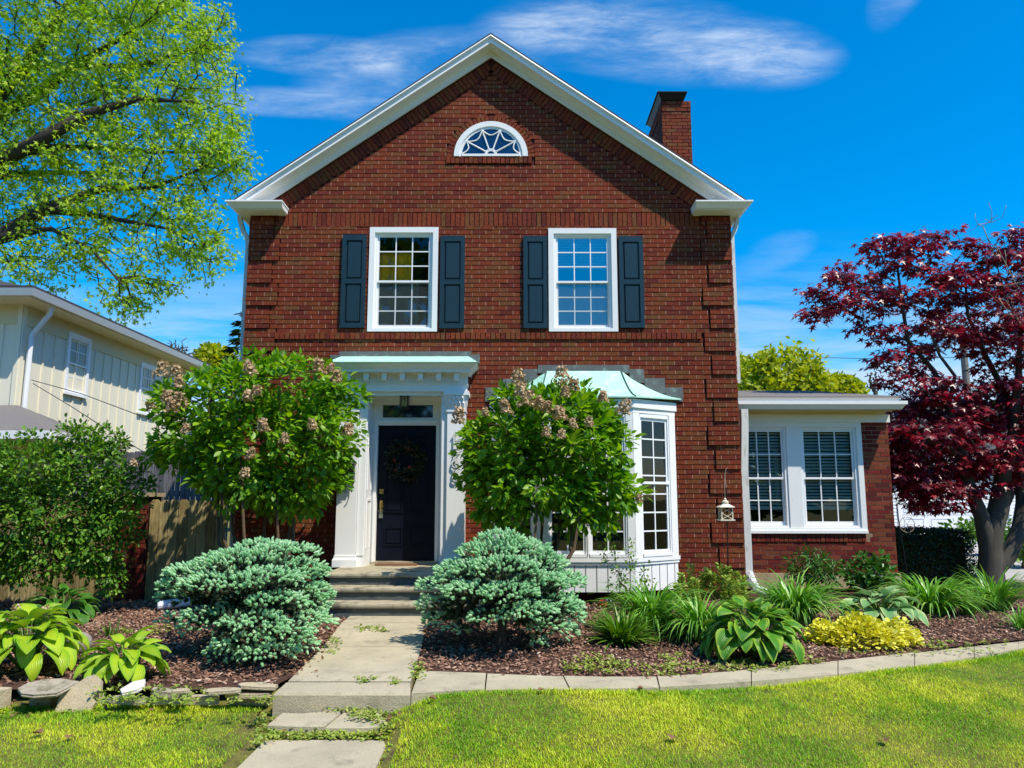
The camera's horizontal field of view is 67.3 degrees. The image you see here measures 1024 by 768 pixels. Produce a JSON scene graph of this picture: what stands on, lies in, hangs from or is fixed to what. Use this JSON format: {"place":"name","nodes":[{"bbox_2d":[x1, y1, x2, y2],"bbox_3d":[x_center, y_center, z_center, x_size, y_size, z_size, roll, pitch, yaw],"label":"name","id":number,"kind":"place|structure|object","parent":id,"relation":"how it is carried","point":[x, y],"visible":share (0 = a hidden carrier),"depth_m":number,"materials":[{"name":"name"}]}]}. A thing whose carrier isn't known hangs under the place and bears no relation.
{"place":"outdoors","nodes":[
{"label":"outdoors","id":0,"kind":"place"},
{"bbox_2d":[0,281,210,507],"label":"cream house","id":1,"kind":"structure","parent":0,"point":[46,337],"depth_m":17.80,"materials":[{"name":"beige wood"}]},
{"bbox_2d":[63,331,91,398],"bbox_3d":[-10.322,-0.433,18.285,0.104,1.469,1.017,0,-8,0],"label":"window","id":2,"kind":"structure","parent":1,"relation":"in","point":[71,335],"depth_m":18.28,"materials":[{"name":"white plastic"}]},
{"bbox_2d":[32,380,165,426],"bbox_3d":[-7.089,0.656,14.385,7.017,2.032,0.050,-5,-10,29],"label":"utility cable","id":3,"kind":"object","parent":1,"relation":"attached to","point":[93,398],"visible":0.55,"depth_m":15.09,"materials":[{"name":"black rubber"}]},
{"bbox_2d":[33,383,176,471],"bbox_3d":[-7.676,0.725,14.289,6.061,2.044,0.052,-6,-11,37],"label":"utility cable","id":4,"kind":"object","parent":1,"relation":"attached to","point":[89,418],"visible":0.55,"depth_m":14.80,"materials":[{"name":"black rubber"}]},
{"bbox_2d":[137,362,157,414],"bbox_3d":[-10.322,0.172,21.811,0.104,1.456,1.067,0,-8,0],"label":"window","id":5,"kind":"structure","parent":1,"relation":"in","point":[145,365],"depth_m":21.45,"materials":[{"name":"white plastic"}]},
{"bbox_2d":[238,740,384,767],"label":"path","id":6,"kind":"structure","parent":0,"point":[318,754],"depth_m":5.32,"materials":[{"name":"concrete"}]},
{"bbox_2d":[288,616,427,690],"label":"walkway","id":7,"kind":"structure","parent":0,"point":[383,656],"depth_m":7.63,"materials":[{"name":"concrete"}]},
{"bbox_2d":[0,647,1023,767],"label":"lawn","id":8,"kind":"structure","parent":0,"point":[236,758],"depth_m":5.60,"materials":[{"name":"plant"}]},
{"bbox_2d":[0,687,11,708],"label":"flagstone","id":9,"kind":"object","parent":8,"relation":"on","point":[5,696],"visible":1,"depth_m":6.34,"materials":[{"name":"grey stone"}]},
{"bbox_2d":[32,728,42,732],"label":"fallen leaf","id":10,"kind":"object","parent":8,"relation":"on","point":[40,730],"visible":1,"depth_m":5.61,"materials":[{"name":"brown plant"}]},
{"bbox_2d":[29,696,58,707],"bbox_3d":[-3.905,2.633,6.423,0.244,0.115,0.099,0,-8,0],"label":"flagstone","id":11,"kind":"object","parent":8,"relation":"on","point":[46,701],"visible":0.59,"depth_m":6.38,"materials":[{"name":"grey stone"}]},
{"bbox_2d":[17,678,78,698],"bbox_3d":[-3.830,2.499,6.320,0.426,0.085,0.339,0,-8,0],"label":"flagstone","id":12,"kind":"object","parent":8,"relation":"on","point":[46,688],"visible":0.95,"depth_m":6.28,"materials":[{"name":"grey stone"}]},
{"bbox_2d":[55,674,102,711],"bbox_3d":[-3.551,2.558,6.336,0.312,0.300,0.181,0,-8,0],"label":"flagstone","id":13,"kind":"object","parent":8,"relation":"on","point":[74,697],"visible":0.69,"depth_m":6.31,"materials":[{"name":"grey stone"}]},
{"bbox_2d":[105,695,148,704],"bbox_3d":[-3.116,2.559,6.231,0.343,0.057,0.101,0,-8,0],"label":"flagstone","id":14,"kind":"object","parent":8,"relation":"on","point":[129,702],"visible":0.54,"depth_m":6.19,"materials":[{"name":"grey stone"}]},
{"bbox_2d":[120,679,145,695],"bbox_3d":[-3.077,2.464,6.241,0.183,0.081,0.243,4,-9,-23],"label":"flagstone","id":15,"kind":"object","parent":14,"relation":"on","point":[135,687],"visible":0.95,"depth_m":6.21,"materials":[{"name":"grey stone"}]},
{"bbox_2d":[150,697,187,704],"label":"flagstone","id":16,"kind":"object","parent":8,"relation":"on","point":[170,700],"visible":0.32,"depth_m":6.26,"materials":[{"name":"grey stone"}]},
{"bbox_2d":[150,687,191,698],"bbox_3d":[-2.783,2.527,6.296,0.331,0.082,0.116,0,-8,0],"label":"flagstone","id":17,"kind":"object","parent":16,"relation":"on","point":[167,691],"visible":0.57,"depth_m":6.25,"materials":[{"name":"grey stone"}]},
{"bbox_2d":[0,655,400,735],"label":"leaf litter","id":18,"kind":"object","parent":8,"relation":"on","point":[106,706],"visible":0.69,"depth_m":6.33,"materials":[{"name":"plant"}]},
{"bbox_2d":[188,694,219,704],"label":"flagstone","id":19,"kind":"object","parent":8,"relation":"on","point":[203,698],"visible":0.74,"depth_m":6.32,"materials":[{"name":"grey stone"}]},
{"bbox_2d":[225,691,271,698],"bbox_3d":[-2.181,2.571,6.357,0.402,0.041,0.094,0,-8,0],"label":"flagstone","id":20,"kind":"object","parent":8,"relation":"on","point":[257,694],"visible":0.74,"depth_m":6.32,"materials":[{"name":"grey stone"}]},
{"bbox_2d":[202,687,240,695],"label":"flagstone","id":21,"kind":"object","parent":20,"relation":"on","point":[222,691],"visible":0.92,"depth_m":6.27,"materials":[{"name":"grey stone"}]},
{"bbox_2d":[238,682,277,690],"bbox_3d":[-2.111,2.515,6.402,0.325,0.047,0.137,0,-8,0],"label":"flagstone","id":22,"kind":"object","parent":20,"relation":"on","point":[263,686],"visible":1,"depth_m":6.35,"materials":[{"name":"grey stone"}]},
{"bbox_2d":[268,711,340,731],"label":"stepping slab","id":23,"kind":"structure","parent":8,"relation":"on","point":[309,722],"depth_m":5.90,"materials":[{"name":"concrete"}]},
{"bbox_2d":[325,712,387,732],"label":"stepping slab","id":24,"kind":"structure","parent":8,"relation":"on","point":[351,724],"depth_m":5.85,"materials":[{"name":"concrete"}]},
{"bbox_2d":[85,623,1007,757],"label":"weeds","id":25,"kind":"object","parent":8,"relation":"on","point":[324,732],"visible":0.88,"depth_m":6.19,"materials":[{"name":"green plant"}]},
{"bbox_2d":[0,589,1023,689],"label":"mulch bed","id":26,"kind":"object","parent":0,"point":[17,684],"visible":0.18,"depth_m":7.76,"materials":[{"name":"brown wood"}]},
{"bbox_2d":[10,601,22,646],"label":"dried flower stalk","id":27,"kind":"object","parent":26,"relation":"on","point":[14,607],"visible":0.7,"depth_m":7.11,"materials":[{"name":"beige plant"}]},
{"bbox_2d":[0,602,89,681],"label":"hosta plant","id":28,"kind":"object","parent":26,"relation":"on","point":[60,650],"visible":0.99,"depth_m":6.96,"materials":[{"name":"green plant"}]},
{"bbox_2d":[40,604,49,645],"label":"dried flower stalk","id":29,"kind":"object","parent":26,"relation":"on","point":[46,607],"visible":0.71,"depth_m":7.11,"materials":[{"name":"beige plant"}]},
{"bbox_2d":[0,497,118,599],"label":"wood fence","id":30,"kind":"object","parent":26,"relation":"on","point":[31,591],"depth_m":11.29,"materials":[{"name":"brown wood"}]},
{"bbox_2d":[25,583,101,625],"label":"hosta plant","id":31,"kind":"object","parent":26,"relation":"on","point":[84,600],"visible":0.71,"depth_m":9.24,"materials":[{"name":"green plant"}]},
{"bbox_2d":[67,632,92,654],"bbox_3d":[-4.344,2.611,7.732,0.245,0.230,0.238,3,-9,-22],"label":"boulder","id":32,"kind":"object","parent":26,"relation":"on","point":[89,637],"visible":0.33,"depth_m":7.71,"materials":[{"name":"grey stone"}]},
{"bbox_2d":[0,413,161,602],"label":"garden shrub","id":33,"kind":"object","parent":26,"relation":"on","point":[96,523],"visible":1,"depth_m":9.90,"materials":[{"name":"green plant"}]},
{"bbox_2d":[94,617,127,636],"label":"grass tuft","id":34,"kind":"object","parent":26,"relation":"on","point":[108,632],"visible":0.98,"depth_m":8.44,"materials":[{"name":"green plant"}]},
{"bbox_2d":[73,626,170,683],"bbox_3d":[-3.435,2.416,6.813,0.775,0.532,0.753,-5,-10,29],"label":"hosta plant","id":35,"kind":"object","parent":26,"relation":"on","point":[127,666],"visible":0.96,"depth_m":6.66,"materials":[{"name":"green plant"}]},
{"bbox_2d":[157,597,189,609],"bbox_3d":[-4.476,2.906,10.174,0.395,0.147,0.128,5,-10,-29],"label":"drain pipe","id":36,"kind":"object","parent":26,"relation":"on","point":[163,604],"visible":0.72,"depth_m":10.11,"materials":[{"name":"white plastic"}]},
{"bbox_2d":[152,536,339,666],"bbox_3d":[-2.689,2.168,7.859,1.902,1.208,2.100,0,-8,0],"label":"blue spruce","id":37,"kind":"object","parent":26,"relation":"on","point":[253,593],"visible":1,"depth_m":7.41,"materials":[{"name":"green plant"}]},
{"bbox_2d":[130,343,373,567],"bbox_3d":[-3.406,1.213,10.142,3.136,3.550,1.902,0,-8,0],"label":"hydrangea shrub","id":38,"kind":"object","parent":26,"relation":"on","point":[268,484],"visible":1,"depth_m":9.93,"materials":[{"name":"green plant"}]},
{"bbox_2d":[413,526,587,654],"bbox_3d":[-0.122,2.175,8.281,1.863,1.293,2.142,0,-8,0],"label":"blue spruce","id":39,"kind":"object","parent":26,"relation":"on","point":[517,576],"visible":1,"depth_m":7.79,"materials":[{"name":"green plant"}]},
{"bbox_2d":[448,365,656,624],"bbox_3d":[0.509,1.378,9.815,2.681,3.136,1.861,0,-8,0],"label":"hydrangea shrub","id":40,"kind":"object","parent":26,"relation":"on","point":[511,498],"visible":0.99,"depth_m":9.59,"materials":[{"name":"green plant"}]},
{"bbox_2d":[597,599,612,607],"bbox_3d":[1.255,2.968,10.407,0.212,0.136,0.127,0,-8,0],"label":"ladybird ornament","id":41,"kind":"object","parent":26,"relation":"on","point":[599,603],"visible":0.57,"depth_m":10.36,"materials":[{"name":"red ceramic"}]},
{"bbox_2d":[578,604,666,651],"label":"grassy clump","id":42,"kind":"object","parent":26,"relation":"on","point":[621,632],"visible":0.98,"depth_m":8.06,"materials":[{"name":"green plant"}]},
{"bbox_2d":[594,537,655,604],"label":"rose bush","id":43,"kind":"object","parent":26,"relation":"on","point":[645,580],"visible":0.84,"depth_m":10.24,"materials":[{"name":"plant"}]},
{"bbox_2d":[585,574,712,640],"bbox_3d":[1.655,2.538,8.863,1.579,0.713,1.601,6,-10,-33],"label":"daylily clump","id":44,"kind":"object","parent":26,"relation":"on","point":[644,602],"visible":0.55,"depth_m":8.70,"materials":[{"name":"green plant"}]},
{"bbox_2d":[673,563,706,602],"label":"lime spire plant","id":45,"kind":"object","parent":26,"relation":"on","point":[697,582],"visible":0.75,"depth_m":10.39,"materials":[{"name":"green plant"}]},
{"bbox_2d":[641,588,749,642],"bbox_3d":[1.982,2.539,8.348,1.398,0.614,1.357,0,-8,0],"label":"daylily clump","id":46,"kind":"object","parent":26,"relation":"on","point":[690,622],"visible":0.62,"depth_m":8.21,"materials":[{"name":"green plant"}]},
{"bbox_2d":[702,562,747,610],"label":"lime spire plant","id":47,"kind":"object","parent":26,"relation":"on","point":[725,582],"visible":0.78,"depth_m":10.28,"materials":[{"name":"green plant"}]},
{"bbox_2d":[724,467,728,593],"bbox_3d":[2.892,2.062,10.348,0.101,1.881,0.058,7,-11,-39],"label":"shepherd hook","id":48,"kind":"object","parent":26,"relation":"on","point":[727,524],"visible":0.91,"depth_m":10.38,"materials":[{"name":"black paint"}]},
{"bbox_2d":[717,498,734,520],"bbox_3d":[2.873,1.684,10.355,0.210,0.304,0.210,0,-8,0],"label":"garden lantern","id":49,"kind":"object","parent":48,"relation":"hanging from","point":[725,502],"visible":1,"depth_m":10.30,"materials":[{"name":"beige metal"}]},
{"bbox_2d":[697,595,806,664],"bbox_3d":[2.352,2.417,7.601,1.015,0.596,1.033,0,-8,0],"label":"hosta plant","id":50,"kind":"object","parent":26,"relation":"on","point":[746,636],"visible":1,"depth_m":7.38,"materials":[{"name":"green leaf"}]},
{"bbox_2d":[732,566,867,626],"bbox_3d":[3.453,2.580,9.354,1.685,0.677,1.677,0,-8,0],"label":"daylily clump","id":51,"kind":"object","parent":26,"relation":"on","point":[805,605],"visible":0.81,"depth_m":9.11,"materials":[{"name":"green plant"}]},
{"bbox_2d":[777,542,848,596],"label":"peony plant","id":52,"kind":"object","parent":26,"relation":"on","point":[819,570],"visible":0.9,"depth_m":11.50,"materials":[{"name":"green plant"}]},
{"bbox_2d":[801,609,925,651],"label":"golden mound plant","id":53,"kind":"object","parent":26,"relation":"on","point":[887,630],"visible":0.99,"depth_m":8.03,"materials":[{"name":"yellow plant"}]},
{"bbox_2d":[836,548,900,597],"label":"peony plant","id":54,"kind":"object","parent":26,"relation":"on","point":[865,579],"visible":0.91,"depth_m":11.52,"materials":[{"name":"green plant"}]},
{"bbox_2d":[839,585,928,626],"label":"hosta plant","id":55,"kind":"object","parent":26,"relation":"on","point":[884,610],"visible":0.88,"depth_m":9.18,"materials":[{"name":"green plant"}]},
{"bbox_2d":[896,501,908,582],"bbox_3d":[6.135,2.541,12.006,0.180,1.424,0.017,0,-8,0],"label":"plant hook","id":56,"kind":"object","parent":26,"relation":"on","point":[901,537],"visible":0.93,"depth_m":12.02,"materials":[{"name":"black paint"}]},
{"bbox_2d":[899,508,914,532],"bbox_3d":[6.176,2.131,12.029,0.247,0.383,0.060,0,-8,0],"label":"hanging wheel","id":57,"kind":"object","parent":56,"relation":"hanging from","point":[910,527],"visible":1,"depth_m":12.02,"materials":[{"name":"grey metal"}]},
{"bbox_2d":[868,571,1005,622],"bbox_3d":[5.375,2.719,9.958,1.668,0.608,1.741,0,-8,0],"label":"daylily clump","id":58,"kind":"object","parent":26,"relation":"on","point":[935,599],"visible":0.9,"depth_m":9.73,"materials":[{"name":"green plant"}]},
{"bbox_2d":[940,582,987,614],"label":"daylily clump","id":59,"kind":"object","parent":26,"relation":"on","point":[965,611],"visible":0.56,"depth_m":9.82,"materials":[{"name":"green plant"}]},
{"bbox_2d":[942,563,1023,611],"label":"daylily clump","id":60,"kind":"object","parent":26,"relation":"on","point":[1001,591],"visible":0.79,"depth_m":10.08,"materials":[{"name":"green plant"}]},
{"bbox_2d":[998,602,1023,629],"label":"daylily clump","id":61,"kind":"object","parent":26,"relation":"on","point":[1018,623],"visible":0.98,"depth_m":8.78,"materials":[{"name":"green plant"}]},
{"bbox_2d":[0,0,1023,499],"label":"sky","id":62,"kind":"structure","parent":0,"point":[843,123],"materials":[{"name":"blue"}]},
{"bbox_2d":[10,503,1023,715],"bbox_3d":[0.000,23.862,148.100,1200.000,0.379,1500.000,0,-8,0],"label":"ground","id":63,"kind":"structure","parent":0,"point":[224,701],"depth_m":6.64,"materials":[{"name":"soil"}]},
{"bbox_2d":[95,693,104,701],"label":"flagstone","id":64,"kind":"object","parent":63,"relation":"on","point":[99,697],"visible":0.14,"depth_m":6.43,"materials":[{"name":"grey stone"}]},
{"bbox_2d":[0,0,266,326],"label":"green shade tree","id":65,"kind":"object","parent":63,"relation":"on","point":[16,151],"visible":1,"depth_m":26.05,"materials":[{"name":"green plant"}]},
{"bbox_2d":[112,493,165,600],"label":"brick pier","id":66,"kind":"structure","parent":63,"relation":"on","point":[135,590],"depth_m":11.25,"materials":[{"name":"red brick"}]},
{"bbox_2d":[144,499,226,600],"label":"wood gate","id":67,"kind":"structure","parent":66,"relation":"attached to","point":[187,521],"depth_m":11.34,"materials":[{"name":"brown wood"}]},
{"bbox_2d":[75,440,228,571],"bbox_3d":[-6.778,2.364,14.448,2.930,2.695,0.083,0,-8,0],"label":"scalloped fence","id":68,"kind":"object","parent":63,"relation":"on","point":[183,492],"visible":0.12,"depth_m":14.48,"materials":[{"name":"wood"}]},
{"bbox_2d":[167,338,195,354],"bbox_3d":[-15.795,2.314,36.034,1.409,9.198,0.937,4,-9,-23],"label":"bare tree","id":69,"kind":"object","parent":63,"relation":"on","point":[180,348],"visible":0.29,"depth_m":36.59,"materials":[{"name":"grey plant"}]},
{"bbox_2d":[173,688,189,693],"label":"flagstone","id":70,"kind":"object","parent":63,"relation":"on","point":[181,690],"visible":0.98,"depth_m":6.13,"materials":[{"name":"grey stone"}]},
{"bbox_2d":[186,312,241,530],"bbox_3d":[-13.594,1.748,38.056,5.797,10.892,5.705,0,-8,0],"label":"conifer tree","id":71,"kind":"object","parent":63,"relation":"on","point":[234,341],"visible":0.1,"depth_m":38.39,"materials":[{"name":"green plant"}]},
{"bbox_2d":[192,341,238,499],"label":"tree","id":72,"kind":"object","parent":63,"relation":"on","point":[211,353],"visible":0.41,"depth_m":40.07,"materials":[{"name":"green plant"}]},
{"bbox_2d":[229,698,270,705],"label":"flagstone","id":73,"kind":"object","parent":63,"relation":"on","point":[248,702],"visible":0.59,"depth_m":6.40,"materials":[{"name":"grey stone"}]},
{"bbox_2d":[272,682,410,716],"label":"step slab","id":74,"kind":"structure","parent":63,"relation":"on","point":[303,697],"depth_m":6.18,"materials":[{"name":"concrete"}]},
{"bbox_2d":[322,564,481,618],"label":"front steps","id":75,"kind":"structure","parent":63,"relation":"on","point":[370,590],"depth_m":9.84,"materials":[{"name":"concrete"}]},
{"bbox_2d":[375,563,417,565],"bbox_3d":[-1.678,2.629,11.210,0.608,0.017,0.190,0,-8,0],"label":"doormat","id":76,"kind":"object","parent":75,"relation":"on","point":[396,564],"visible":1,"depth_m":11.12,"materials":[{"name":"brown fabric"}]},
{"bbox_2d":[225,33,907,600],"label":"brick house","id":77,"kind":"structure","parent":63,"relation":"on","point":[469,227],"depth_m":11.90,"materials":[{"name":"red brick"}]},
{"bbox_2d":[341,462,355,491],"bbox_3d":[-2.372,1.332,11.031,0.235,0.442,0.124,0,-8,0],"label":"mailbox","id":78,"kind":"object","parent":77,"relation":"attached to","point":[350,469],"visible":0.25,"depth_m":11.00,"materials":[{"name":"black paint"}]},
{"bbox_2d":[367,227,438,331],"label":"window","id":79,"kind":"structure","parent":77,"relation":"in","point":[403,261],"depth_m":11.95,"materials":[{"name":"white paint"}]},
{"bbox_2d":[400,396,409,408],"bbox_3d":[-1.611,0.259,11.539,0.200,0.226,0.200,0,-8,0],"label":"porch lantern","id":80,"kind":"object","parent":77,"relation":"hanging from","point":[404,403],"visible":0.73,"depth_m":11.53,"materials":[{"name":"black paint"}]},
{"bbox_2d":[376,426,435,560],"bbox_3d":[-1.594,1.635,11.616,0.879,2.020,0.110,0,-8,0],"label":"front door","id":81,"kind":"structure","parent":77,"relation":"in","point":[405,530],"depth_m":11.60,"materials":[{"name":"blue paint"}]},
{"bbox_2d":[383,437,427,484],"bbox_3d":[-1.600,1.158,11.610,0.683,0.731,0.205,0,-8,0],"label":"door wreath","id":82,"kind":"object","parent":81,"relation":"attached to","point":[402,474],"depth_m":11.60,"materials":[{"name":"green plant"}]},
{"bbox_2d":[454,121,527,156],"bbox_3d":[-0.333,-3.883,12.203,1.170,0.585,0.050,0,-8,0],"label":"fan window","id":83,"kind":"structure","parent":77,"relation":"in","point":[487,138],"depth_m":12.19,"materials":[{"name":"white paint"}]},
{"bbox_2d":[548,228,617,331],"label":"window","id":84,"kind":"structure","parent":77,"relation":"in","point":[583,290],"depth_m":11.96,"materials":[{"name":"white paint"}]},
{"bbox_2d":[486,365,682,591],"bbox_3d":[1.084,1.437,12.071,2.980,3.288,2.498,0,-8,0],"label":"bay window","id":85,"kind":"structure","parent":77,"relation":"in","point":[643,527],"depth_m":11.25,"materials":[{"name":"white paint"}]},
{"bbox_2d":[411,640,1023,704],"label":"curb","id":86,"kind":"structure","parent":63,"relation":"on","point":[434,682],"depth_m":6.71,"materials":[{"name":"concrete"}]},
{"bbox_2d":[739,350,753,369],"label":"tree","id":87,"kind":"object","parent":63,"relation":"on","point":[743,358],"visible":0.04,"depth_m":46.25,"materials":[{"name":"green plant"}]},
{"bbox_2d":[737,336,838,391],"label":"tree","id":88,"kind":"object","parent":63,"relation":"on","point":[764,372],"visible":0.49,"depth_m":40.84,"materials":[{"name":"green plant"}]},
{"bbox_2d":[825,370,870,393],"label":"tree","id":89,"kind":"object","parent":63,"relation":"on","point":[847,383],"visible":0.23,"depth_m":43.28,"materials":[{"name":"green plant"}]},
{"bbox_2d":[864,371,883,394],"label":"bare tree","id":90,"kind":"object","parent":63,"relation":"on","point":[874,391],"visible":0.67,"depth_m":40.39,"materials":[{"name":"grey plant"}]},
{"bbox_2d":[790,202,1023,586],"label":"red maple tree","id":91,"kind":"object","parent":63,"relation":"on","point":[917,482],"visible":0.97,"depth_m":13.39,"materials":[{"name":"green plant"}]},
{"bbox_2d":[895,525,977,587],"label":"boxwood hedge","id":92,"kind":"object","parent":63,"relation":"on","point":[931,553],"visible":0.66,"depth_m":13.48,"materials":[{"name":"green plant"}]},
{"bbox_2d":[885,406,1022,544],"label":"white garage","id":93,"kind":"structure","parent":63,"relation":"on","point":[927,521],"depth_m":25.64,"materials":[{"name":"plastic"}]},
{"bbox_2d":[900,484,1009,544],"bbox_3d":[14.750,4.369,25.669,3.609,2.033,0.054,0,-8,0],"label":"garage door","id":94,"kind":"structure","parent":93,"relation":"in","point":[929,520],"depth_m":25.64,"materials":[{"name":"white plastic"}]},
{"bbox_2d":[945,324,980,395],"bbox_3d":[17.919,1.809,30.063,2.000,8.409,0.323,0,-8,0],"label":"utility pole","id":95,"kind":"object","parent":63,"relation":"on","point":[964,363],"visible":0.04,"depth_m":30.34,"materials":[{"name":"wood"}]},
{"bbox_2d":[937,516,1006,552],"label":"green shrub","id":96,"kind":"object","parent":63,"relation":"on","point":[970,525],"visible":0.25,"depth_m":19.10,"materials":[{"name":"green plant"}]},
{"bbox_2d":[1003,515,1023,567],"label":"green shrub","id":97,"kind":"object","parent":63,"relation":"on","point":[1020,556],"visible":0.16,"depth_m":17.09,"materials":[{"name":"green plant"}]},
{"bbox_2d":[746,356,1014,358],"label":"utility wire","id":98,"kind":"object","parent":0,"point":[885,358],"depth_m":48.77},
{"bbox_2d":[965,545,1023,581],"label":"driveway","id":99,"kind":"structure","parent":0,"point":[1011,572],"depth_m":16.50,"materials":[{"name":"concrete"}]}
]}

